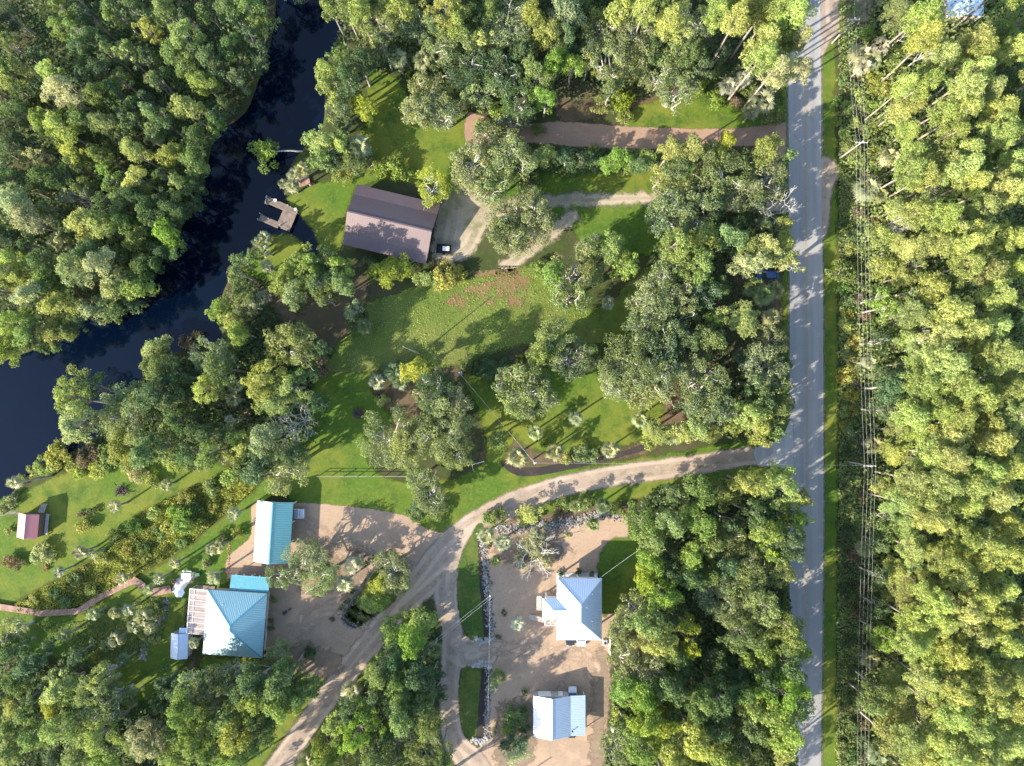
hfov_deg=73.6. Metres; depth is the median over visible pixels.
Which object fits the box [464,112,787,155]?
sand drive
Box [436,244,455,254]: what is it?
utility trailer
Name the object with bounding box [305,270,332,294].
broadleaf tree
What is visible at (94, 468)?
bush
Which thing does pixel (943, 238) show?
pine tree
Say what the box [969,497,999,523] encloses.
broadleaf tree
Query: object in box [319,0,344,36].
young tree
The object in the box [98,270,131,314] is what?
broadleaf tree
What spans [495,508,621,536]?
river stones
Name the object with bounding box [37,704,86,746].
broadleaf tree
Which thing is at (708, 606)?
oak tree
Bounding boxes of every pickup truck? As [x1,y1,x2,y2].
[292,508,305,517]
[565,640,575,645]
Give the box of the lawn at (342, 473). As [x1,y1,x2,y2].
[0,5,838,765]
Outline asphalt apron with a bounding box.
[754,420,794,479]
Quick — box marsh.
[12,453,270,609]
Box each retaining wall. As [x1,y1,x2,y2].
[340,616,358,629]
[341,557,381,618]
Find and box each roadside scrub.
[835,0,862,765]
[854,0,878,765]
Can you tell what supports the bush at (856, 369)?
on the leaf litter at (325, 323)
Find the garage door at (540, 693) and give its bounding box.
[538,691,550,695]
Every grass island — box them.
[344,556,396,626]
[456,523,483,640]
[459,665,481,738]
[596,535,641,616]
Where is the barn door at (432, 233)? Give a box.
[430,227,433,243]
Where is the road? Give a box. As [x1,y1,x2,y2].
[788,0,823,765]
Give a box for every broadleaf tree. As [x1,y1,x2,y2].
[0,0,35,36]
[0,53,31,92]
[0,99,47,130]
[0,128,33,162]
[0,162,36,188]
[0,181,54,220]
[0,225,40,252]
[0,247,38,280]
[0,267,34,293]
[0,306,39,337]
[0,335,37,367]
[0,634,36,664]
[0,667,41,697]
[0,693,34,722]
[0,713,29,741]
[0,732,34,765]
[7,203,65,234]
[8,278,65,307]
[10,314,42,350]
[10,651,52,681]
[11,697,40,733]
[14,718,61,754]
[25,165,76,195]
[25,245,69,283]
[27,106,55,137]
[30,260,77,295]
[34,58,78,93]
[34,318,78,342]
[35,287,82,323]
[37,108,88,149]
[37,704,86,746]
[38,697,64,719]
[39,74,95,112]
[39,669,85,709]
[40,741,70,765]
[53,363,108,421]
[54,252,101,290]
[56,730,88,765]
[58,141,93,171]
[58,401,112,443]
[62,204,119,241]
[64,104,112,137]
[70,237,117,264]
[74,295,109,325]
[75,703,131,762]
[78,26,112,56]
[80,245,131,292]
[82,82,129,117]
[83,744,120,765]
[85,141,126,170]
[85,209,126,243]
[86,111,129,140]
[96,292,127,324]
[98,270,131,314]
[103,77,137,111]
[106,431,148,471]
[107,209,144,234]
[108,186,144,217]
[110,104,150,136]
[116,185,154,207]
[118,136,158,167]
[118,274,161,300]
[119,729,151,761]
[121,164,161,194]
[121,224,154,251]
[124,715,168,762]
[127,249,154,282]
[128,433,158,469]
[133,368,172,413]
[134,195,175,229]
[138,339,182,390]
[141,334,175,363]
[144,235,177,262]
[146,429,183,465]
[150,215,185,250]
[152,0,189,37]
[152,107,188,142]
[153,385,199,412]
[154,141,191,169]
[155,199,192,225]
[156,735,196,765]
[157,671,189,699]
[159,37,202,84]
[160,361,198,395]
[161,405,193,435]
[161,717,192,748]
[164,686,214,736]
[166,17,211,68]
[166,93,210,129]
[175,706,225,765]
[176,142,209,178]
[181,122,215,157]
[181,410,211,442]
[184,70,223,97]
[191,371,230,403]
[192,421,227,442]
[194,440,228,470]
[194,726,236,765]
[195,43,230,84]
[199,714,230,734]
[200,350,241,389]
[204,293,235,324]
[206,692,249,738]
[212,0,248,36]
[216,703,262,755]
[217,31,248,66]
[217,732,259,765]
[224,670,264,707]
[225,320,257,350]
[231,0,267,30]
[236,659,272,703]
[236,683,274,726]
[238,354,287,409]
[239,453,279,485]
[245,701,274,738]
[248,421,281,458]
[254,394,292,417]
[257,671,302,724]
[260,653,304,705]
[266,367,318,405]
[268,264,301,297]
[274,441,308,467]
[276,656,306,694]
[278,241,333,296]
[281,276,308,311]
[283,325,313,356]
[284,666,322,709]
[287,357,318,385]
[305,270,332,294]
[310,729,346,765]
[311,131,341,153]
[313,58,341,93]
[326,263,355,296]
[327,256,354,279]
[330,708,385,755]
[332,0,360,37]
[332,61,363,101]
[333,151,367,175]
[335,686,365,729]
[343,46,379,86]
[345,90,378,121]
[356,726,390,765]
[360,593,390,613]
[363,648,392,689]
[366,251,411,288]
[368,652,417,702]
[370,710,394,743]
[374,31,396,70]
[375,637,410,680]
[378,0,416,32]
[378,614,405,652]
[383,687,414,737]
[397,623,426,660]
[399,356,432,382]
[399,604,438,638]
[402,655,437,693]
[402,680,437,719]
[414,699,446,742]
[418,0,475,37]
[439,3,473,51]
[449,21,478,63]
[479,0,500,27]
[502,734,532,765]
[508,36,538,70]
[519,0,552,47]
[521,54,557,92]
[525,339,558,370]
[528,85,557,117]
[531,142,556,168]
[533,18,573,55]
[542,259,564,294]
[544,46,568,81]
[547,0,586,31]
[550,22,578,54]
[557,0,591,27]
[557,50,586,87]
[592,228,624,265]
[599,147,632,176]
[603,0,637,33]
[608,667,637,707]
[609,252,639,281]
[620,716,664,765]
[623,500,672,544]
[623,601,666,640]
[625,698,661,737]
[629,676,660,720]
[631,525,664,557]
[631,614,683,656]
[633,562,657,595]
[636,547,665,578]
[642,417,672,445]
[645,577,684,612]
[646,669,688,707]
[649,704,681,743]
[650,506,685,538]
[653,226,690,267]
[654,734,686,765]
[655,537,685,569]
[658,552,679,585]
[660,151,696,188]
[660,640,687,671]
[665,653,692,681]
[667,326,702,353]
[672,38,709,81]
[673,565,707,591]
[675,710,721,762]
[677,244,714,284]
[678,502,716,542]
[678,738,709,765]
[679,537,703,572]
[680,222,719,258]
[680,413,715,441]
[681,676,724,727]
[682,470,716,509]
[683,667,704,705]
[690,324,727,359]
[693,140,720,174]
[693,707,734,746]
[698,528,733,557]
[699,554,719,586]
[700,672,741,723]
[703,141,729,164]
[703,739,742,765]
[705,642,731,680]
[708,223,748,256]
[709,477,741,512]
[716,612,771,656]
[724,395,773,430]
[725,247,770,278]
[725,655,749,686]
[726,466,768,497]
[730,227,762,263]
[732,497,767,529]
[732,697,772,747]
[734,726,777,765]
[735,625,789,674]
[735,681,780,726]
[738,517,784,544]
[738,584,782,628]
[743,407,774,448]
[746,654,778,695]
[747,384,779,414]
[748,532,781,563]
[750,132,784,169]
[751,232,781,262]
[751,685,804,756]
[753,708,796,765]
[754,666,811,718]
[755,461,801,510]
[755,723,798,765]
[761,507,806,563]
[761,601,799,644]
[766,612,807,659]
[766,673,816,722]
[767,396,795,424]
[767,648,807,684]
[769,226,800,260]
[846,681,891,716]
[853,668,899,704]
[858,619,895,652]
[859,710,903,757]
[861,369,909,404]
[864,224,902,253]
[866,252,903,280]
[868,576,899,603]
[870,476,899,495]
[913,169,957,202]
[950,630,989,649]
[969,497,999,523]
[975,28,1021,62]
[977,143,1005,171]
[982,93,1023,134]
[991,18,1016,48]
[999,70,1023,104]
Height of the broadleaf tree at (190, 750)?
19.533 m
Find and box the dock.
[257,196,298,231]
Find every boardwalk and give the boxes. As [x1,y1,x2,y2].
[0,579,134,616]
[130,576,145,589]
[149,586,170,596]
[213,396,251,413]
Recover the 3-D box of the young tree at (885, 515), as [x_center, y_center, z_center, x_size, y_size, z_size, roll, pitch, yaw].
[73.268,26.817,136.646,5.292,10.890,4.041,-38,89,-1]
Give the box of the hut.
[17,503,49,538]
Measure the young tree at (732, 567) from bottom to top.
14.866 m
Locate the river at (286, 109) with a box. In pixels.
[0,0,343,499]
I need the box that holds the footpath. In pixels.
[0,511,19,516]
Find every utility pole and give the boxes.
[831,17,859,43]
[839,141,867,158]
[846,461,871,466]
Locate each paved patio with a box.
[171,575,192,591]
[172,571,198,592]
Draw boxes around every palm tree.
[5,475,52,488]
[53,564,75,577]
[57,187,92,207]
[57,626,80,640]
[72,545,97,559]
[86,547,106,558]
[86,606,107,620]
[107,499,128,512]
[107,629,128,647]
[108,604,128,619]
[115,571,134,585]
[115,651,136,667]
[120,684,144,706]
[121,603,139,616]
[127,618,145,632]
[133,608,153,625]
[142,584,159,594]
[143,70,171,95]
[143,621,160,635]
[152,572,171,584]
[159,478,175,489]
[168,556,186,568]
[188,635,203,648]
[205,541,217,555]
[206,569,224,584]
[209,540,227,554]
[224,415,248,423]
[225,393,247,407]
[226,506,245,520]
[227,379,246,392]
[251,236,266,250]
[256,290,272,304]
[257,244,273,257]
[258,230,273,243]
[259,259,275,272]
[277,178,285,188]
[284,178,298,194]
[286,167,300,183]
[294,160,309,179]
[294,746,314,765]
[335,117,352,133]
[336,574,355,591]
[340,678,360,700]
[344,557,359,574]
[345,134,371,158]
[354,556,364,567]
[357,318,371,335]
[367,373,384,389]
[383,362,402,380]
[389,48,408,74]
[391,374,410,390]
[412,50,431,74]
[424,638,444,657]
[478,526,494,543]
[485,35,502,62]
[489,681,497,692]
[490,555,500,566]
[490,666,507,683]
[493,534,512,551]
[506,445,529,467]
[510,616,524,630]
[527,424,542,441]
[545,443,564,461]
[568,412,582,425]
[569,498,581,512]
[585,358,597,370]
[585,517,598,530]
[594,497,609,513]
[601,295,614,308]
[602,440,618,458]
[630,410,647,428]
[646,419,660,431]
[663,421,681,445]
[700,37,715,53]
[717,76,735,95]
[732,347,751,363]
[735,71,753,89]
[741,275,766,297]
[742,102,759,121]
[747,85,775,114]
[750,283,775,306]
[760,308,780,325]
[765,280,784,298]
[847,43,871,64]
[850,57,871,77]
[851,174,881,202]
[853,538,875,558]
[857,355,877,368]
[857,649,880,670]
[860,50,881,71]
[860,435,884,455]
[862,740,889,765]
[866,188,888,203]
[868,36,890,57]
[875,145,899,167]
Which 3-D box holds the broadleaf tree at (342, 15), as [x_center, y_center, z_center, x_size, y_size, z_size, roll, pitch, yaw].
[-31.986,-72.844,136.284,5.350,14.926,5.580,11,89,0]
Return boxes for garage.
[533,691,584,740]
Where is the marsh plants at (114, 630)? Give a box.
[34,597,166,660]
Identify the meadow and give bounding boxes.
[327,265,671,373]
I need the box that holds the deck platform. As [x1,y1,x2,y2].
[298,176,309,186]
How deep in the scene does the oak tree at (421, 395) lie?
132.73 m
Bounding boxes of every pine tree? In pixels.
[343,0,370,34]
[630,0,659,39]
[654,0,693,51]
[657,133,688,167]
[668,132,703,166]
[699,0,733,37]
[707,2,750,69]
[716,0,759,51]
[718,128,736,150]
[724,299,764,339]
[726,38,782,101]
[730,0,779,58]
[735,22,781,86]
[740,0,789,53]
[743,49,801,107]
[753,0,817,64]
[756,15,801,74]
[760,24,813,84]
[766,56,813,101]
[863,72,920,120]
[867,593,929,637]
[868,486,917,524]
[868,614,933,661]
[870,397,931,433]
[871,0,943,58]
[872,64,946,121]
[874,413,907,440]
[874,458,932,504]
[875,360,945,398]
[875,437,911,467]
[876,194,935,232]
[876,555,907,589]
[877,0,912,32]
[877,137,932,179]
[877,234,925,262]
[877,287,933,328]
[877,659,911,694]
[877,670,916,709]
[878,97,914,126]
[878,153,944,203]
[878,196,911,227]
[878,500,954,533]
[878,691,914,731]
[880,152,927,192]
[880,262,918,286]
[880,510,926,555]
[880,561,944,598]
[880,650,945,700]
[881,18,946,81]
[885,533,935,567]
[886,335,940,376]
[886,725,943,765]
[887,85,930,120]
[887,721,928,765]
[888,118,923,143]
[888,325,919,354]
[888,578,924,612]
[889,463,965,501]
[891,36,961,95]
[891,389,957,423]
[893,199,964,232]
[893,294,974,327]
[893,340,972,384]
[894,97,961,138]
[894,484,940,517]
[894,701,962,754]
[895,270,951,304]
[895,649,976,707]
[896,145,965,188]
[896,628,947,673]
[898,419,932,451]
[902,114,971,161]
[902,150,984,198]
[904,229,984,263]
[905,580,955,622]
[905,582,985,626]
[906,313,963,350]
[906,429,950,469]
[908,686,954,721]
[909,419,972,446]
[909,441,972,474]
[910,601,959,642]
[911,72,988,124]
[911,94,985,143]
[911,724,975,765]
[912,457,997,503]
[913,248,986,287]
[913,476,988,519]
[913,633,977,672]
[915,707,1002,765]
[916,218,958,257]
[916,690,976,734]
[918,55,997,114]
[918,382,1000,412]
[921,316,995,343]
[922,218,998,253]
[923,515,985,554]
[923,537,965,575]
[924,563,978,592]
[925,569,1000,612]
[926,216,978,238]
[927,169,994,200]
[929,366,984,404]
[930,397,980,434]
[931,331,999,365]
[932,36,999,85]
[932,75,1007,127]
[933,408,1005,441]
[934,192,1000,229]
[934,272,1018,316]
[936,699,996,749]
[938,667,1014,722]
[941,20,995,68]
[946,136,986,166]
[950,0,1023,29]
[950,526,1013,563]
[950,646,999,683]
[951,623,994,650]
[952,254,1012,293]
[952,644,1023,699]
[953,534,1023,573]
[953,598,1019,638]
[954,508,1023,543]
[955,165,1020,205]
[957,545,994,573]
[957,593,1023,636]
[958,33,1023,90]
[958,147,1023,186]
[962,173,1023,208]
[962,373,1023,413]
[962,454,1007,490]
[965,218,1023,256]
[965,657,1012,705]
[966,427,1017,457]
[966,450,1023,489]
[967,252,1023,281]
[969,567,1021,602]
[970,93,1020,130]
[970,716,1023,761]
[972,626,1023,659]
[974,68,1023,116]
[975,307,1014,343]
[975,481,1019,513]
[976,109,1023,153]
[977,338,1023,375]
[977,731,1023,765]
[979,398,1023,429]
[979,580,1023,611]
[981,297,1023,325]
[983,441,1023,452]
[987,116,1023,155]
[996,491,1023,509]
[997,683,1023,724]
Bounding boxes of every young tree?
[0,31,42,66]
[0,51,42,91]
[7,78,53,112]
[8,331,39,352]
[14,171,51,204]
[15,129,56,157]
[16,230,61,254]
[21,94,46,113]
[21,147,57,168]
[24,680,55,706]
[26,76,67,108]
[26,337,57,354]
[27,45,57,67]
[36,200,67,220]
[37,635,59,652]
[44,164,90,189]
[45,10,89,48]
[45,230,74,251]
[46,659,78,682]
[47,0,84,27]
[48,336,63,352]
[51,210,89,236]
[56,317,88,341]
[58,153,102,180]
[59,676,85,706]
[61,175,104,202]
[61,644,94,668]
[62,17,104,54]
[65,30,109,68]
[66,309,99,326]
[70,1,114,37]
[72,64,107,92]
[75,699,105,729]
[82,371,116,397]
[85,54,129,91]
[90,190,133,215]
[94,157,117,182]
[99,0,139,34]
[99,40,134,75]
[100,170,125,191]
[105,243,135,266]
[107,702,137,734]
[108,65,137,92]
[109,126,143,153]
[110,38,146,71]
[116,95,151,122]
[118,296,148,314]
[120,0,153,32]
[131,16,165,45]
[132,45,166,79]
[133,89,167,116]
[137,101,173,131]
[143,122,175,158]
[144,251,164,280]
[147,730,175,757]
[148,66,179,96]
[148,186,176,213]
[148,695,171,720]
[151,167,184,188]
[153,664,179,691]
[155,413,185,435]
[166,240,187,260]
[167,172,192,201]
[169,204,196,224]
[172,436,203,466]
[177,1,206,38]
[182,169,208,195]
[185,195,206,211]
[194,0,224,32]
[204,101,228,124]
[206,112,227,138]
[210,422,238,444]
[216,95,234,119]
[216,311,245,329]
[222,430,250,449]
[224,280,252,301]
[226,67,250,94]
[226,263,256,286]
[228,252,248,269]
[231,427,256,456]
[232,48,254,78]
[236,441,258,460]
[239,25,265,55]
[240,247,261,263]
[243,47,269,76]
[243,716,273,756]
[249,15,281,44]
[258,717,277,739]
[300,124,324,152]
[303,246,327,273]
[304,390,330,419]
[306,147,339,172]
[307,337,333,363]
[313,290,339,308]
[314,72,336,96]
[316,245,343,269]
[316,260,337,279]
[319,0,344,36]
[321,701,347,737]
[322,149,342,174]
[324,91,343,122]
[325,47,355,71]
[327,90,353,126]
[332,129,350,155]
[334,131,359,150]
[344,298,364,321]
[351,690,385,725]
[366,0,383,27]
[366,672,395,705]
[367,572,390,595]
[395,606,413,621]
[409,495,437,515]
[421,11,454,43]
[426,682,448,701]
[427,728,453,765]
[428,661,445,679]
[467,7,495,43]
[467,27,497,57]
[487,424,507,450]
[498,732,521,750]
[508,733,529,749]
[514,503,546,524]
[520,532,544,558]
[529,523,548,545]
[555,144,575,172]
[568,151,591,168]
[578,31,600,70]
[578,53,596,80]
[579,0,597,28]
[582,343,601,360]
[601,76,624,106]
[609,707,636,744]
[613,247,630,272]
[627,154,653,174]
[635,148,660,162]
[636,50,664,69]
[639,27,665,56]
[650,163,670,188]
[652,607,678,632]
[659,482,689,506]
[660,694,684,727]
[665,423,697,443]
[666,604,689,631]
[673,397,698,414]
[676,611,701,635]
[677,271,695,295]
[679,631,700,659]
[680,36,700,67]
[682,297,704,324]
[686,56,715,92]
[698,19,719,44]
[698,311,726,337]
[701,424,717,443]
[703,409,729,426]
[704,194,726,221]
[705,274,730,301]
[705,553,738,581]
[708,302,737,326]
[709,39,731,70]
[713,506,742,533]
[718,416,747,436]
[722,711,754,756]
[731,147,758,176]
[731,215,749,230]
[733,679,756,704]
[735,370,762,397]
[738,191,766,214]
[747,211,772,235]
[751,541,789,570]
[760,246,787,267]
[762,369,794,391]
[766,561,797,588]
[767,216,793,237]
[768,421,786,442]
[772,147,798,166]
[773,253,805,272]
[774,503,813,529]
[780,481,813,507]
[782,639,812,663]
[856,287,890,310]
[858,329,893,354]
[859,560,889,585]
[860,392,894,422]
[861,298,899,324]
[861,529,890,553]
[861,596,891,621]
[865,508,899,529]
[866,364,898,379]
[879,312,911,333]
[881,17,913,53]
[889,552,927,573]
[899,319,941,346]
[899,648,922,672]
[900,699,937,730]
[904,446,924,470]
[905,254,928,278]
[914,138,938,156]
[915,569,949,592]
[916,526,938,547]
[928,69,967,99]
[928,274,970,304]
[937,495,965,519]
[950,444,985,461]
[960,235,1000,259]
[963,363,999,385]
[965,554,993,586]
[966,645,1000,664]
[969,295,985,319]
[983,61,1015,89]
[988,707,1023,731]
[991,324,1023,339]
[1004,10,1023,28]
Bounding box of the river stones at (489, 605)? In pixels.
[476,532,495,636]
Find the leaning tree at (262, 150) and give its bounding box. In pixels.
[247,137,301,174]
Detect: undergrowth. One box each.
[0,0,272,354]
[0,647,287,765]
[76,269,313,467]
[324,618,436,765]
[333,0,810,101]
[519,148,672,174]
[602,481,796,765]
[654,210,784,444]
[854,0,1023,765]
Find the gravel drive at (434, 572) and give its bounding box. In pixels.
[265,447,769,765]
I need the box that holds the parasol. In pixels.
[174,587,184,596]
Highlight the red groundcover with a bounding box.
[447,266,532,308]
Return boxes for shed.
[170,625,192,659]
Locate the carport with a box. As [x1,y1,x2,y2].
[253,499,296,563]
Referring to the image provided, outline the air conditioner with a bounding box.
[603,638,606,645]
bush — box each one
[0,500,7,515]
[0,554,15,568]
[3,493,19,508]
[3,527,12,534]
[11,557,25,572]
[16,473,27,486]
[25,594,38,604]
[26,465,38,478]
[29,553,39,564]
[30,541,49,561]
[32,453,54,476]
[42,438,74,473]
[42,563,49,571]
[45,549,57,563]
[46,588,61,600]
[57,595,71,607]
[68,571,82,586]
[71,442,100,470]
[72,462,86,479]
[74,519,93,533]
[81,510,89,516]
[84,584,99,595]
[87,459,104,480]
[88,506,98,515]
[89,637,97,645]
[91,655,100,662]
[94,552,110,564]
[95,443,124,472]
[99,637,115,652]
[106,528,123,543]
[118,562,126,569]
[119,459,137,472]
[121,544,132,555]
[123,518,143,533]
[126,466,150,483]
[134,625,148,641]
[136,541,151,555]
[145,474,159,488]
[146,506,161,520]
[148,634,161,644]
[149,603,160,611]
[152,525,167,541]
[154,608,165,616]
[159,518,176,537]
[166,455,184,472]
[166,504,185,523]
[171,506,202,535]
[174,537,187,550]
[177,489,196,507]
[178,334,193,349]
[183,453,203,471]
[185,340,198,351]
[187,500,204,520]
[190,330,201,343]
[197,519,209,531]
[202,476,219,498]
[202,558,210,569]
[207,501,219,512]
[218,469,238,488]
[219,534,225,541]
[221,445,241,465]
[231,459,247,479]
[231,526,242,538]
[296,424,315,442]
[304,648,316,661]
[310,732,328,757]
[311,340,325,360]
[315,358,330,377]
[331,166,352,187]
[344,315,363,333]
[357,254,379,277]
[358,154,380,176]
[374,163,389,181]
[374,394,390,407]
[377,364,391,381]
[380,154,406,181]
[395,359,411,378]
[399,164,414,181]
[404,503,427,523]
[411,272,424,285]
[419,270,439,287]
[426,499,449,521]
[432,259,460,292]
[443,173,461,193]
[454,264,468,283]
[457,352,478,375]
[470,360,488,377]
[474,117,487,132]
[477,358,501,380]
[482,512,495,523]
[484,507,507,526]
[489,105,504,120]
[495,357,513,374]
[500,718,519,732]
[500,726,512,735]
[503,703,526,727]
[513,550,536,570]
[514,354,522,363]
[515,509,532,527]
[516,536,538,554]
[516,704,529,720]
[518,171,542,194]
[518,722,531,734]
[520,109,535,123]
[521,689,527,696]
[528,260,546,279]
[530,123,547,135]
[534,551,554,569]
[537,440,548,449]
[553,503,566,516]
[557,155,580,178]
[558,495,569,511]
[559,451,571,464]
[571,443,590,462]
[578,492,596,510]
[585,447,599,464]
[587,142,599,153]
[588,149,608,173]
[589,94,616,114]
[609,499,626,516]
[610,706,627,725]
[611,89,635,114]
[616,108,633,125]
[621,157,634,174]
[640,435,657,449]
[690,76,708,97]
[701,57,724,82]
[703,90,725,110]
[728,96,742,109]
[739,80,756,99]
[757,97,786,125]
[825,258,856,284]
[831,95,841,106]
[834,282,851,295]
[834,739,846,753]
[835,217,846,228]
[835,342,854,361]
[835,372,846,385]
[835,403,848,418]
[836,75,849,86]
[836,163,847,176]
[837,363,857,382]
[837,446,851,458]
[838,126,851,139]
[838,315,852,333]
[838,390,848,401]
[838,419,851,431]
[838,583,855,599]
[839,290,855,305]
[840,172,855,187]
[840,483,856,498]
[840,526,854,540]
[841,100,855,114]
[841,140,861,159]
[841,308,855,320]
[841,633,857,647]
[841,688,857,707]
[843,425,857,439]
[844,241,858,256]
[844,386,860,403]
[845,717,859,733]
[845,747,861,765]
[846,227,860,241]
[846,357,856,366]
[846,548,858,561]
[847,151,867,169]
[847,332,865,351]
[847,405,860,417]
[847,665,864,680]
[848,272,860,282]
[848,559,863,573]
[849,87,867,103]
[849,115,860,129]
[849,136,862,147]
[850,604,866,617]
[851,259,863,271]
[851,360,862,373]
[851,379,862,390]
[851,447,865,460]
[851,504,865,515]
[852,206,866,219]
[852,434,864,447]
[853,291,866,303]
[854,580,867,591]
[855,242,871,259]
[855,489,870,502]
[856,24,876,40]
[856,643,869,654]
[856,733,870,749]
[858,223,868,234]
[858,309,873,321]
[858,718,869,730]
[859,170,871,180]
[859,280,872,293]
[860,411,869,421]
[861,389,874,400]
[862,324,875,337]
[863,125,876,139]
[865,99,882,115]
[866,68,885,93]
[866,143,881,162]
[866,212,876,224]
[866,505,879,518]
[870,114,887,133]
[872,214,887,228]
[874,72,895,97]
[883,60,903,78]
[885,43,914,71]
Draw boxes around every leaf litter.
[223,21,873,765]
[288,519,612,765]
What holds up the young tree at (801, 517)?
on the ground at (484, 256)
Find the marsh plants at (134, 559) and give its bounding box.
[13,454,267,611]
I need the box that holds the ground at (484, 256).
[0,0,1023,765]
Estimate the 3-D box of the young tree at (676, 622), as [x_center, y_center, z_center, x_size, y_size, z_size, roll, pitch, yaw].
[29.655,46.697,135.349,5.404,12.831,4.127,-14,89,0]
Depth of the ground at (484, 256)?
142.96 m
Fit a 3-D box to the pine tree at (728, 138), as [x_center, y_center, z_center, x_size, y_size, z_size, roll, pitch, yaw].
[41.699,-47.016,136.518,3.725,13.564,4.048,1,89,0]
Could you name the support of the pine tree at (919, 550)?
on the ground at (484, 256)
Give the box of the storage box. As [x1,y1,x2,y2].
[443,246,448,250]
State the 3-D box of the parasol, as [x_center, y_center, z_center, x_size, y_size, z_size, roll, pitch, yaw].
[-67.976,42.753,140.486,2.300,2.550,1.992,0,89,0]
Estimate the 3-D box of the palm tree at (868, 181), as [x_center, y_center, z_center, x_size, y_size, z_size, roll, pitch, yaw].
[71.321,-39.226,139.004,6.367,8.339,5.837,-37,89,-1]
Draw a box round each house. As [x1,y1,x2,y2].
[186,572,269,657]
[529,572,601,640]
[931,0,983,23]
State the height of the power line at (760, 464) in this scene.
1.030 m
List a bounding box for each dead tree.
[71,190,109,212]
[267,413,302,449]
[279,404,316,441]
[512,530,558,579]
[756,188,801,229]
[888,216,909,234]
[898,334,931,356]
[907,37,942,67]
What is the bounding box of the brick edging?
[226,541,230,580]
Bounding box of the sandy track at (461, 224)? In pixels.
[430,184,786,273]
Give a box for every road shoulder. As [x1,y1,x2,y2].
[786,57,825,765]
[820,0,878,239]
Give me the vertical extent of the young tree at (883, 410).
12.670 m
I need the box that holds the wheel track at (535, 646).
[290,517,601,689]
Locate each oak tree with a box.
[0,614,34,647]
[73,670,121,718]
[85,660,122,694]
[88,681,134,722]
[90,389,156,445]
[100,379,151,421]
[176,667,212,709]
[187,335,239,373]
[187,670,228,717]
[191,663,227,696]
[204,672,257,715]
[212,658,249,700]
[231,292,262,315]
[258,449,311,496]
[261,651,289,675]
[263,319,317,370]
[265,565,292,589]
[265,637,291,664]
[279,537,331,585]
[301,559,342,596]
[321,731,372,765]
[354,3,399,51]
[356,403,418,470]
[370,547,410,589]
[370,719,426,765]
[381,568,413,596]
[389,426,429,468]
[396,7,431,44]
[398,93,433,124]
[401,69,453,129]
[405,463,434,495]
[408,729,455,765]
[412,385,438,411]
[412,472,450,517]
[413,396,476,460]
[414,367,460,415]
[415,162,452,208]
[415,411,451,441]
[420,19,461,70]
[423,96,464,131]
[428,382,474,424]
[432,432,473,470]
[443,47,494,92]
[448,132,498,195]
[454,124,528,195]
[460,72,500,112]
[469,46,519,96]
[475,119,505,146]
[476,166,510,207]
[479,0,530,50]
[484,185,557,256]
[484,214,521,249]
[488,134,540,179]
[489,52,524,97]
[492,366,520,395]
[493,109,530,136]
[493,213,528,253]
[495,362,552,420]
[499,77,538,118]
[514,376,560,421]
[515,184,545,214]
[518,356,549,385]
[520,196,554,232]
[529,315,576,363]
[545,241,604,303]
[548,280,588,313]
[548,336,594,381]
[573,230,604,260]
[576,252,606,281]
[580,4,629,52]
[580,32,627,81]
[597,329,667,392]
[598,354,644,401]
[598,370,623,399]
[599,724,632,765]
[604,618,635,652]
[605,639,643,678]
[606,587,656,645]
[609,9,656,57]
[610,35,646,78]
[618,651,668,689]
[621,293,679,354]
[621,378,663,411]
[622,358,677,406]
[624,270,681,325]
[634,331,685,397]
[636,46,677,93]
[644,188,694,241]
[649,250,684,288]
[651,175,694,216]
[653,294,683,324]
[654,319,687,358]
[655,38,697,89]
[656,64,701,115]
[658,301,696,330]
[663,280,698,317]
[665,198,703,233]
[671,0,713,47]
[674,190,718,235]
[676,349,708,384]
[676,357,733,419]
[678,268,723,309]
[679,164,723,203]
[685,378,736,426]
[691,148,753,197]
[692,571,744,620]
[709,518,747,561]
[712,586,769,631]
[716,561,767,616]
[718,175,759,213]
[726,539,766,590]
[736,549,779,599]
[737,342,789,388]
[742,151,789,202]
[755,324,788,356]
[763,351,793,376]
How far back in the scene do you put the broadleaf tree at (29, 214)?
130.04 m
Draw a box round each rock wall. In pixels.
[471,659,492,669]
[471,736,488,745]
[473,636,494,645]
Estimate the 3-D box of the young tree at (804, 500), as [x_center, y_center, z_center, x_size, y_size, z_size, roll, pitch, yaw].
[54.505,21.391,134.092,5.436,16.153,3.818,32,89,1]
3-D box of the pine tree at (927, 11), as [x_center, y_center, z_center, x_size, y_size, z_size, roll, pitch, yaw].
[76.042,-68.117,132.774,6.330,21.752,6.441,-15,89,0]
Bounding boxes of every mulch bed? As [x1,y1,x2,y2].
[476,541,488,737]
[497,442,654,475]
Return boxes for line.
[619,463,862,465]
[804,55,806,751]
[805,18,807,765]
[856,142,864,464]
[857,467,864,740]
[860,202,867,451]
[864,195,871,449]
[865,485,871,719]
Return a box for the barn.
[343,184,439,263]
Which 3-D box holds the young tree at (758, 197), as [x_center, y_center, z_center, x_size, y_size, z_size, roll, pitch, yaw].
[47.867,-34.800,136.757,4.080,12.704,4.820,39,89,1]
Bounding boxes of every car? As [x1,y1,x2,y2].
[568,686,577,695]
[576,640,586,646]
[755,270,778,279]
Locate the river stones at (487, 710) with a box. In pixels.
[483,667,494,738]
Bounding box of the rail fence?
[317,476,410,476]
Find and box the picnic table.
[181,570,191,579]
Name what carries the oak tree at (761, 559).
on the ground at (484, 256)
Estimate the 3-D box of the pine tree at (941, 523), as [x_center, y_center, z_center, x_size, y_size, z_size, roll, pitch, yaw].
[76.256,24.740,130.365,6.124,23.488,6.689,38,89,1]
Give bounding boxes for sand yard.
[225,501,441,673]
[478,515,635,765]

